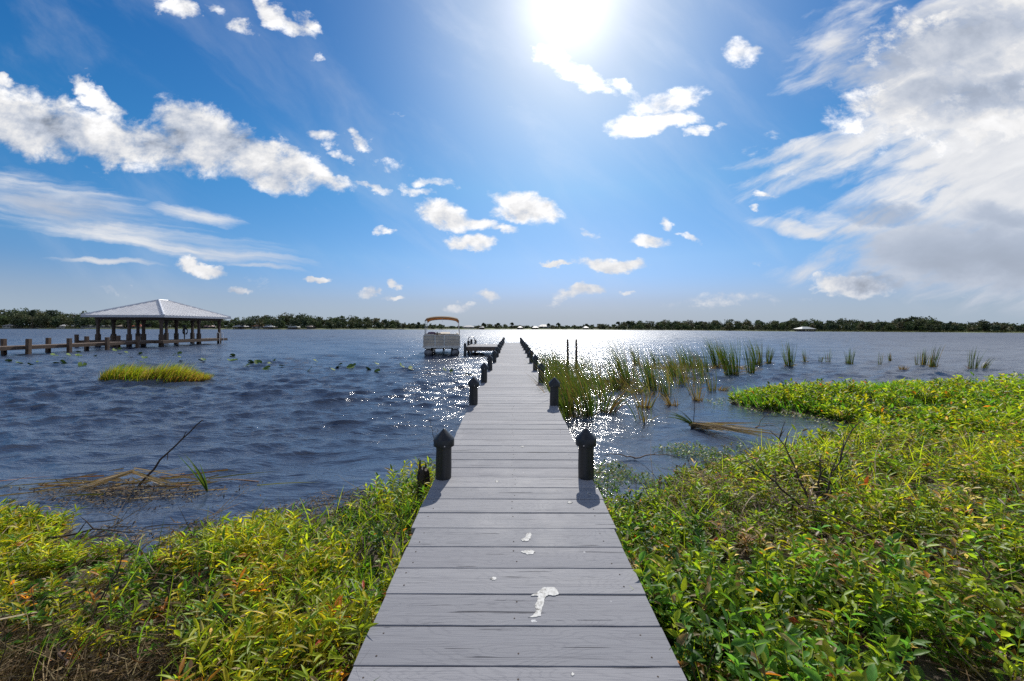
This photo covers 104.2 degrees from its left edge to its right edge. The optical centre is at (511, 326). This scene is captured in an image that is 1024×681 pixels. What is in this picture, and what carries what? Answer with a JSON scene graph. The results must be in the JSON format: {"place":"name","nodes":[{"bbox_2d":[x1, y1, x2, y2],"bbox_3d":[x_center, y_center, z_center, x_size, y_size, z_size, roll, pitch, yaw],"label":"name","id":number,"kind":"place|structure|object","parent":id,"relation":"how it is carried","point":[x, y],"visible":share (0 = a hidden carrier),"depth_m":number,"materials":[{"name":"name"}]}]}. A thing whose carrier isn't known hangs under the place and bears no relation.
{"place":"outdoors","nodes":[
{"label":"outdoors","id":0,"kind":"place"},
{"bbox_2d":[0,329,1023,555],"bbox_3d":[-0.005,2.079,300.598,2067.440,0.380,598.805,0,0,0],"label":"water","id":1,"kind":"structure","parent":0,"point":[321,423],"depth_m":10.32,"materials":[{"name":"blue liquid"}]},
{"bbox_2d":[0,336,154,353],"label":"wooden pier","id":2,"kind":"structure","parent":1,"relation":"in","point":[28,346],"depth_m":30.44,"materials":[{"name":"brown wood"}]},
{"bbox_2d":[74,299,230,346],"bbox_3d":[-37.367,-0.045,42.350,8.465,5.634,9.420,0,0,0],"label":"boathouse","id":3,"kind":"object","parent":1,"relation":"in","point":[161,311],"visible":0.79,"depth_m":39.88,"materials":[{"name":"metal"}]},
{"bbox_2d":[182,325,187,339],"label":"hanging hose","id":4,"kind":"object","parent":3,"relation":"on","point":[184,329],"visible":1,"depth_m":41.27,"materials":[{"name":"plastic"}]},
{"bbox_2d":[0,466,307,516],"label":"dead reed pile","id":5,"kind":"object","parent":1,"relation":"in","point":[104,481],"visible":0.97,"depth_m":5.03,"materials":[{"name":"plant"}]},
{"bbox_2d":[138,420,202,485],"bbox_3d":[-4.504,1.663,5.259,0.690,0.805,0.050,0,0,-21],"label":"driftwood stick","id":6,"kind":"object","parent":5,"relation":"on","point":[159,460],"visible":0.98,"depth_m":5.25,"materials":[{"name":"brown wood"}]},
{"bbox_2d":[178,455,207,491],"bbox_3d":[-4.017,1.793,4.957,0.436,0.542,0.188,0,0,18],"label":"reed sprout","id":7,"kind":"object","parent":5,"relation":"on","point":[202,480],"visible":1,"depth_m":4.96,"materials":[{"name":"green plant"}]},
{"bbox_2d":[98,361,214,382],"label":"grass island","id":8,"kind":"structure","parent":1,"relation":"on","point":[175,374],"depth_m":14.67,"materials":[{"name":"green plant"}]},
{"bbox_2d":[5,392,847,548],"bbox_3d":[4.429,2.026,8.714,25.066,0.086,4.320,0,0,-29],"label":"floating weed","id":9,"kind":"object","parent":1,"relation":"on","point":[620,478],"visible":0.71,"depth_m":6.03,"materials":[{"name":"green plant"}]},
{"bbox_2d":[422,316,460,355],"bbox_3d":[-5.403,0.857,31.153,2.640,3.197,6.820,0,0,-9],"label":"pontoon boat","id":10,"kind":"object","parent":1,"relation":"on","point":[433,342],"visible":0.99,"depth_m":27.95,"materials":[{"name":"metal"}]},
{"bbox_2d":[536,365,574,412],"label":"reed clump","id":11,"kind":"object","parent":1,"relation":"in","point":[563,390],"visible":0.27,"depth_m":9.76,"materials":[{"name":"green plant"}]},
{"bbox_2d":[566,339,568,369],"bbox_3d":[2.650,1.597,19.000,0.125,1.961,0.120,0,0,0],"label":"wooden pole","id":12,"kind":"object","parent":1,"relation":"in","point":[567,352],"visible":0.6,"depth_m":18.96,"materials":[{"name":"brown wood"}]},
{"bbox_2d":[575,339,577,367],"bbox_3d":[3.065,1.598,19.000,0.125,1.961,0.120,0,0,0],"label":"wooden pole","id":13,"kind":"object","parent":1,"relation":"in","point":[576,354],"visible":0.66,"depth_m":18.97,"materials":[{"name":"brown wood"}]},
{"bbox_2d":[561,369,600,416],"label":"reed clump","id":14,"kind":"object","parent":1,"relation":"in","point":[590,411],"visible":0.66,"depth_m":9.22,"materials":[{"name":"green plant"}]},
{"bbox_2d":[601,362,624,389],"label":"reed clump","id":15,"kind":"object","parent":1,"relation":"in","point":[613,380],"visible":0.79,"depth_m":13.08,"materials":[{"name":"green plant"}]},
{"bbox_2d":[601,336,631,384],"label":"reed clump","id":16,"kind":"object","parent":1,"relation":"in","point":[622,372],"visible":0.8,"depth_m":14.33,"materials":[{"name":"green plant"}]},
{"bbox_2d":[599,382,635,413],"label":"dead reed clump","id":17,"kind":"object","parent":1,"relation":"in","point":[613,406],"visible":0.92,"depth_m":9.62,"materials":[{"name":"plant"}]},
{"bbox_2d":[623,344,639,362],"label":"reed clump","id":18,"kind":"object","parent":1,"relation":"in","point":[638,358],"visible":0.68,"depth_m":22.11,"materials":[{"name":"green plant"}]},
{"bbox_2d":[523,343,760,422],"bbox_3d":[6.221,1.357,14.760,11.911,1.625,13.349,0,0,0],"label":"reed bed","id":19,"kind":"object","parent":1,"relation":"in","point":[563,367],"visible":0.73,"depth_m":12.97,"materials":[{"name":"green plant"}]},
{"bbox_2d":[604,451,682,458],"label":"dead branch","id":20,"kind":"object","parent":1,"relation":"on","point":[641,456],"visible":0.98,"depth_m":6.14,"materials":[{"name":"brown wood"}]},
{"bbox_2d":[631,348,657,388],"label":"reed clump","id":21,"kind":"object","parent":1,"relation":"in","point":[647,370],"visible":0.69,"depth_m":13.43,"materials":[{"name":"green plant"}]},
{"bbox_2d":[634,392,659,408],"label":"dead reed clump","id":22,"kind":"object","parent":1,"relation":"in","point":[648,406],"visible":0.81,"depth_m":10.15,"materials":[{"name":"brown plant"}]},
{"bbox_2d":[647,347,659,364],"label":"reed clump","id":23,"kind":"object","parent":1,"relation":"on","point":[653,359],"visible":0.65,"depth_m":21.41,"materials":[{"name":"green plant"}]},
{"bbox_2d":[648,371,659,390],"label":"reed clump","id":24,"kind":"object","parent":1,"relation":"in","point":[655,381],"visible":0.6,"depth_m":12.93,"materials":[{"name":"green plant"}]},
{"bbox_2d":[649,363,675,396],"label":"reed clump","id":25,"kind":"object","parent":1,"relation":"in","point":[666,390],"visible":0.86,"depth_m":12.00,"materials":[{"name":"green plant"}]},
{"bbox_2d":[660,348,677,375],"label":"reed clump","id":26,"kind":"object","parent":1,"relation":"in","point":[669,367],"visible":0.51,"depth_m":16.73,"materials":[{"name":"green plant"}]},
{"bbox_2d":[660,392,679,406],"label":"dead reed clump","id":27,"kind":"object","parent":1,"relation":"in","point":[668,401],"visible":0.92,"depth_m":10.49,"materials":[{"name":"brown plant"}]},
{"bbox_2d":[672,343,686,364],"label":"reed clump","id":28,"kind":"object","parent":1,"relation":"in","point":[681,355],"visible":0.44,"depth_m":21.16,"materials":[{"name":"green plant"}]},
{"bbox_2d":[673,360,685,382],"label":"reed clump","id":29,"kind":"object","parent":1,"relation":"in","point":[679,371],"visible":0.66,"depth_m":14.44,"materials":[{"name":"green plant"}]},
{"bbox_2d":[682,347,694,366],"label":"reed clump","id":30,"kind":"object","parent":1,"relation":"in","point":[690,357],"visible":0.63,"depth_m":20.48,"materials":[{"name":"green plant"}]},
{"bbox_2d":[686,382,706,400],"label":"dead reed clump","id":31,"kind":"object","parent":1,"relation":"in","point":[697,398],"visible":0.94,"depth_m":11.21,"materials":[{"name":"brown plant"}]},
{"bbox_2d":[691,349,709,372],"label":"reed clump","id":32,"kind":"object","parent":1,"relation":"on","point":[706,368],"visible":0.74,"depth_m":18.01,"materials":[{"name":"green plant"}]},
{"bbox_2d":[698,338,720,366],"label":"reed clump","id":33,"kind":"object","parent":1,"relation":"in","point":[713,360],"visible":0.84,"depth_m":20.48,"materials":[{"name":"green plant"}]},
{"bbox_2d":[703,366,716,390],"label":"reed clump","id":34,"kind":"object","parent":1,"relation":"in","point":[710,387],"visible":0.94,"depth_m":12.92,"materials":[{"name":"green plant"}]},
{"bbox_2d":[709,343,726,363],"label":"reed clump","id":35,"kind":"object","parent":1,"relation":"in","point":[718,353],"visible":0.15,"depth_m":22.25,"materials":[{"name":"green plant"}]},
{"bbox_2d":[668,401,784,439],"bbox_3d":[4.043,1.720,7.731,2.283,0.840,1.195,0,0,42],"label":"fallen reed clump","id":36,"kind":"object","parent":1,"relation":"on","point":[717,426],"visible":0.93,"depth_m":7.76,"materials":[{"name":"plant"}]},
{"bbox_2d":[718,384,734,390],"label":"dead reed clump","id":37,"kind":"object","parent":1,"relation":"on","point":[724,389],"visible":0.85,"depth_m":13.06,"materials":[{"name":"brown plant"}]},
{"bbox_2d":[712,337,744,375],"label":"reed clump","id":38,"kind":"object","parent":1,"relation":"in","point":[727,368],"visible":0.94,"depth_m":17.31,"materials":[{"name":"green plant"}]},
{"bbox_2d":[737,340,757,373],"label":"reed clump","id":39,"kind":"object","parent":1,"relation":"on","point":[752,366],"visible":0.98,"depth_m":18.03,"materials":[{"name":"green plant"}]},
{"bbox_2d":[745,339,764,365],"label":"reed clump","id":40,"kind":"object","parent":1,"relation":"in","point":[760,360],"visible":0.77,"depth_m":21.69,"materials":[{"name":"green plant"}]},
{"bbox_2d":[755,408,772,427],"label":"dead branch","id":41,"kind":"object","parent":1,"relation":"on","point":[761,419],"visible":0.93,"depth_m":8.07,"materials":[{"name":"brown wood"}]},
{"bbox_2d":[764,347,775,363],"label":"reed clump","id":42,"kind":"object","parent":1,"relation":"on","point":[768,360],"visible":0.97,"depth_m":22.85,"materials":[{"name":"green plant"}]},
{"bbox_2d":[780,341,796,366],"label":"reed clump","id":43,"kind":"object","parent":1,"relation":"in","point":[790,362],"visible":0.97,"depth_m":20.88,"materials":[{"name":"green plant"}]},
{"bbox_2d":[802,351,808,361],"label":"reed clump","id":44,"kind":"object","parent":1,"relation":"in","point":[804,357],"visible":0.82,"depth_m":23.46,"materials":[{"name":"green plant"}]},
{"bbox_2d":[844,348,854,363],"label":"reed clump","id":45,"kind":"object","parent":1,"relation":"on","point":[848,359],"visible":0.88,"depth_m":22.72,"materials":[{"name":"green plant"}]},
{"bbox_2d":[726,371,1023,444],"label":"marsh plants","id":46,"kind":"object","parent":1,"relation":"on","point":[951,408],"visible":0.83,"depth_m":9.13,"materials":[{"name":"green plant"}]},
{"bbox_2d":[920,349,931,364],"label":"reed clump","id":47,"kind":"object","parent":1,"relation":"in","point":[924,357],"visible":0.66,"depth_m":21.51,"materials":[{"name":"green plant"}]},
{"bbox_2d":[924,347,943,366],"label":"reed clump","id":48,"kind":"object","parent":1,"relation":"on","point":[932,363],"visible":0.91,"depth_m":20.86,"materials":[{"name":"green plant"}]},
{"bbox_2d":[964,347,985,368],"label":"reed clump","id":49,"kind":"object","parent":1,"relation":"on","point":[976,364],"visible":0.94,"depth_m":20.02,"materials":[{"name":"green plant"}]},
{"bbox_2d":[981,356,994,368],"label":"reed clump","id":50,"kind":"object","parent":1,"relation":"in","point":[986,365],"visible":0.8,"depth_m":19.84,"materials":[{"name":"green plant"}]},
{"bbox_2d":[0,386,1023,680],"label":"ground","id":51,"kind":"structure","parent":0,"point":[926,666],"depth_m":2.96,"materials":[{"name":"green plant"}]},
{"bbox_2d":[47,630,85,665],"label":"dead branch","id":52,"kind":"object","parent":51,"relation":"on","point":[60,655],"visible":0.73,"depth_m":2.20,"materials":[{"name":"wood"}]},
{"bbox_2d":[4,516,134,545],"bbox_3d":[-4.176,1.834,3.558,1.470,0.308,0.214,0,0,-12],"label":"dead branch","id":53,"kind":"object","parent":51,"relation":"on","point":[65,535],"visible":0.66,"depth_m":3.60,"materials":[{"name":"brown wood"}]},
{"bbox_2d":[87,535,136,624],"bbox_3d":[-2.580,1.648,2.579,0.138,0.515,0.231,0,0,8],"label":"dead branch","id":54,"kind":"object","parent":51,"relation":"on","point":[116,572],"visible":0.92,"depth_m":2.57,"materials":[{"name":"brown wood"}]},
{"bbox_2d":[182,603,242,680],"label":"grass tuft","id":55,"kind":"object","parent":51,"relation":"on","point":[204,665],"visible":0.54,"depth_m":2.10,"materials":[{"name":"green plant"}]},
{"bbox_2d":[0,456,435,680],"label":"shore plants","id":56,"kind":"object","parent":51,"relation":"on","point":[261,531],"visible":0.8,"depth_m":2.72,"materials":[{"name":"green plant"}]},
{"bbox_2d":[198,496,267,536],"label":"grass tuft","id":57,"kind":"object","parent":51,"relation":"on","point":[248,515],"visible":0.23,"depth_m":3.81,"materials":[{"name":"green plant"}]},
{"bbox_2d":[300,499,346,537],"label":"grass tuft","id":58,"kind":"object","parent":51,"relation":"on","point":[319,518],"visible":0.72,"depth_m":3.75,"materials":[{"name":"green plant"}]},
{"bbox_2d":[307,613,354,675],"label":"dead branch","id":59,"kind":"object","parent":51,"relation":"on","point":[330,660],"visible":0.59,"depth_m":2.13,"materials":[{"name":"brown wood"}]},
{"bbox_2d":[384,485,420,518],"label":"grass tuft","id":60,"kind":"object","parent":51,"relation":"on","point":[402,510],"visible":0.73,"depth_m":3.97,"materials":[{"name":"green plant"}]},
{"bbox_2d":[416,459,430,501],"bbox_3d":[-1.023,2.008,4.598,0.173,0.922,0.167,0,0,0],"label":"old piling","id":61,"kind":"object","parent":51,"relation":"on","point":[423,473],"visible":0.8,"depth_m":4.55,"materials":[{"name":"black wood"}]},
{"bbox_2d":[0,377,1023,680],"bbox_3d":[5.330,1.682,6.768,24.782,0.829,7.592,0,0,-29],"label":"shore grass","id":62,"kind":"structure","parent":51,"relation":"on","point":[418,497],"depth_m":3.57,"materials":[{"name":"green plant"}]},
{"bbox_2d":[347,336,686,680],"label":"boardwalk","id":63,"kind":"structure","parent":51,"relation":"on","point":[514,564],"depth_m":2.57,"materials":[{"name":"grey paint"}]},
{"bbox_2d":[638,459,755,532],"bbox_3d":[1.619,1.613,3.670,0.815,0.668,0.769,0,0,0],"label":"grass tuft","id":64,"kind":"object","parent":51,"relation":"on","point":[683,520],"visible":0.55,"depth_m":3.74,"materials":[{"name":"green plant"}]},
{"bbox_2d":[730,418,864,517],"bbox_3d":[2.960,1.440,4.071,1.523,0.959,0.417,0,0,0],"label":"dead branch","id":65,"kind":"object","parent":51,"relation":"on","point":[819,480],"visible":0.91,"depth_m":4.00,"materials":[{"name":"brown wood"}]},
{"bbox_2d":[599,405,1023,680],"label":"shore plants","id":66,"kind":"object","parent":51,"relation":"on","point":[717,592],"visible":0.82,"depth_m":2.73,"materials":[{"name":"green plant"}]},
{"bbox_2d":[772,485,959,562],"bbox_3d":[2.974,1.631,3.302,1.395,0.482,0.362,0,0,19],"label":"dead branch","id":67,"kind":"object","parent":51,"relation":"on","point":[786,501],"visible":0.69,"depth_m":3.35,"materials":[{"name":"brown wood"}]},
{"bbox_2d":[809,616,962,650],"bbox_3d":[2.081,1.743,2.243,0.738,0.191,0.121,0,0,4],"label":"dead branch","id":68,"kind":"object","parent":51,"relation":"on","point":[916,635],"visible":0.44,"depth_m":2.23,"materials":[{"name":"brown wood"}]},
{"bbox_2d":[940,382,1023,431],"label":"grass tuft","id":69,"kind":"object","parent":51,"relation":"on","point":[995,418],"visible":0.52,"depth_m":6.68,"materials":[{"name":"green plant"}]},
{"bbox_2d":[964,541,1006,593],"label":"dead branch","id":70,"kind":"object","parent":51,"relation":"on","point":[987,571],"visible":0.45,"depth_m":2.55,"materials":[{"name":"brown wood"}]},
{"bbox_2d":[0,326,1023,332],"bbox_3d":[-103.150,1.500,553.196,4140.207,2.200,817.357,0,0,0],"label":"shore","id":71,"kind":"structure","parent":0,"point":[462,329],"depth_m":232.74,"materials":[{"name":"green plant"}]},
{"bbox_2d":[2,324,20,327],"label":"house","id":72,"kind":"structure","parent":71,"relation":"on","point":[10,326],"depth_m":227.59,"materials":[{"name":"paint"}]},
{"bbox_2d":[6,310,34,327],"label":"oak tree","id":73,"kind":"object","parent":71,"relation":"on","point":[25,316],"visible":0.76,"depth_m":228.01,"materials":[{"name":"green plant"}]},
{"bbox_2d":[27,310,37,327],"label":"pine tree","id":74,"kind":"object","parent":71,"relation":"on","point":[32,313],"visible":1,"depth_m":227.63,"materials":[{"name":"green plant"}]},
{"bbox_2d":[31,315,50,327],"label":"oak tree","id":75,"kind":"object","parent":71,"relation":"on","point":[38,319],"visible":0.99,"depth_m":226.02,"materials":[{"name":"green plant"}]},
{"bbox_2d":[44,310,60,327],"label":"pine tree","id":76,"kind":"object","parent":71,"relation":"on","point":[52,313],"visible":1,"depth_m":229.81,"materials":[{"name":"green plant"}]},
{"bbox_2d":[54,315,68,324],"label":"oak tree","id":77,"kind":"object","parent":71,"relation":"on","point":[64,318],"visible":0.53,"depth_m":229.71,"materials":[{"name":"green plant"}]},
{"bbox_2d":[56,324,73,327],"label":"house","id":78,"kind":"structure","parent":71,"relation":"on","point":[62,326],"depth_m":227.37,"materials":[{"name":"paint"}]},
{"bbox_2d":[81,324,95,327],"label":"house","id":79,"kind":"structure","parent":71,"relation":"on","point":[88,326],"depth_m":230.00,"materials":[{"name":"paint"}]},
{"bbox_2d":[232,324,250,328],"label":"boathouse","id":80,"kind":"object","parent":71,"relation":"on","point":[243,326],"visible":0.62,"depth_m":226.07,"materials":[{"name":"paint"}]},
{"bbox_2d":[263,325,276,328],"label":"boathouse","id":81,"kind":"object","parent":71,"relation":"on","point":[269,326],"visible":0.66,"depth_m":227.91,"materials":[{"name":"paint"}]},
{"bbox_2d":[306,325,315,328],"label":"house","id":82,"kind":"structure","parent":71,"relation":"on","point":[311,327],"depth_m":231.39,"materials":[{"name":"paint"}]},
{"bbox_2d":[463,325,473,328],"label":"house","id":83,"kind":"structure","parent":71,"relation":"on","point":[468,327],"depth_m":259.52,"materials":[{"name":"paint"}]},
{"bbox_2d":[0,307,1023,331],"bbox_3d":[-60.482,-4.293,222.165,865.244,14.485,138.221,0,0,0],"label":"treeline","id":84,"kind":"object","parent":71,"relation":"on","point":[304,321],"visible":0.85,"depth_m":229.22,"materials":[{"name":"green plant"}]},
{"bbox_2d":[537,324,549,328],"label":"house","id":85,"kind":"structure","parent":71,"relation":"on","point":[543,325],"depth_m":270.05,"materials":[{"name":"paint"}]},
{"bbox_2d":[794,327,814,331],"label":"boathouse","id":86,"kind":"object","parent":71,"relation":"on","point":[802,328],"visible":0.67,"depth_m":186.66,"materials":[{"name":"paint"}]},
{"bbox_2d":[912,318,926,327],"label":"oak tree","id":87,"kind":"object","parent":71,"relation":"on","point":[918,322],"visible":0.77,"depth_m":180.37,"materials":[{"name":"green plant"}]},
{"bbox_2d":[977,320,989,330],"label":"bushy tree","id":88,"kind":"object","parent":71,"relation":"on","point":[984,323],"visible":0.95,"depth_m":172.90,"materials":[{"name":"green plant"}]},
{"bbox_2d":[0,0,1023,326],"label":"sky","id":89,"kind":"structure","parent":0,"point":[533,163],"materials":[{"name":"blue"}]}
]}

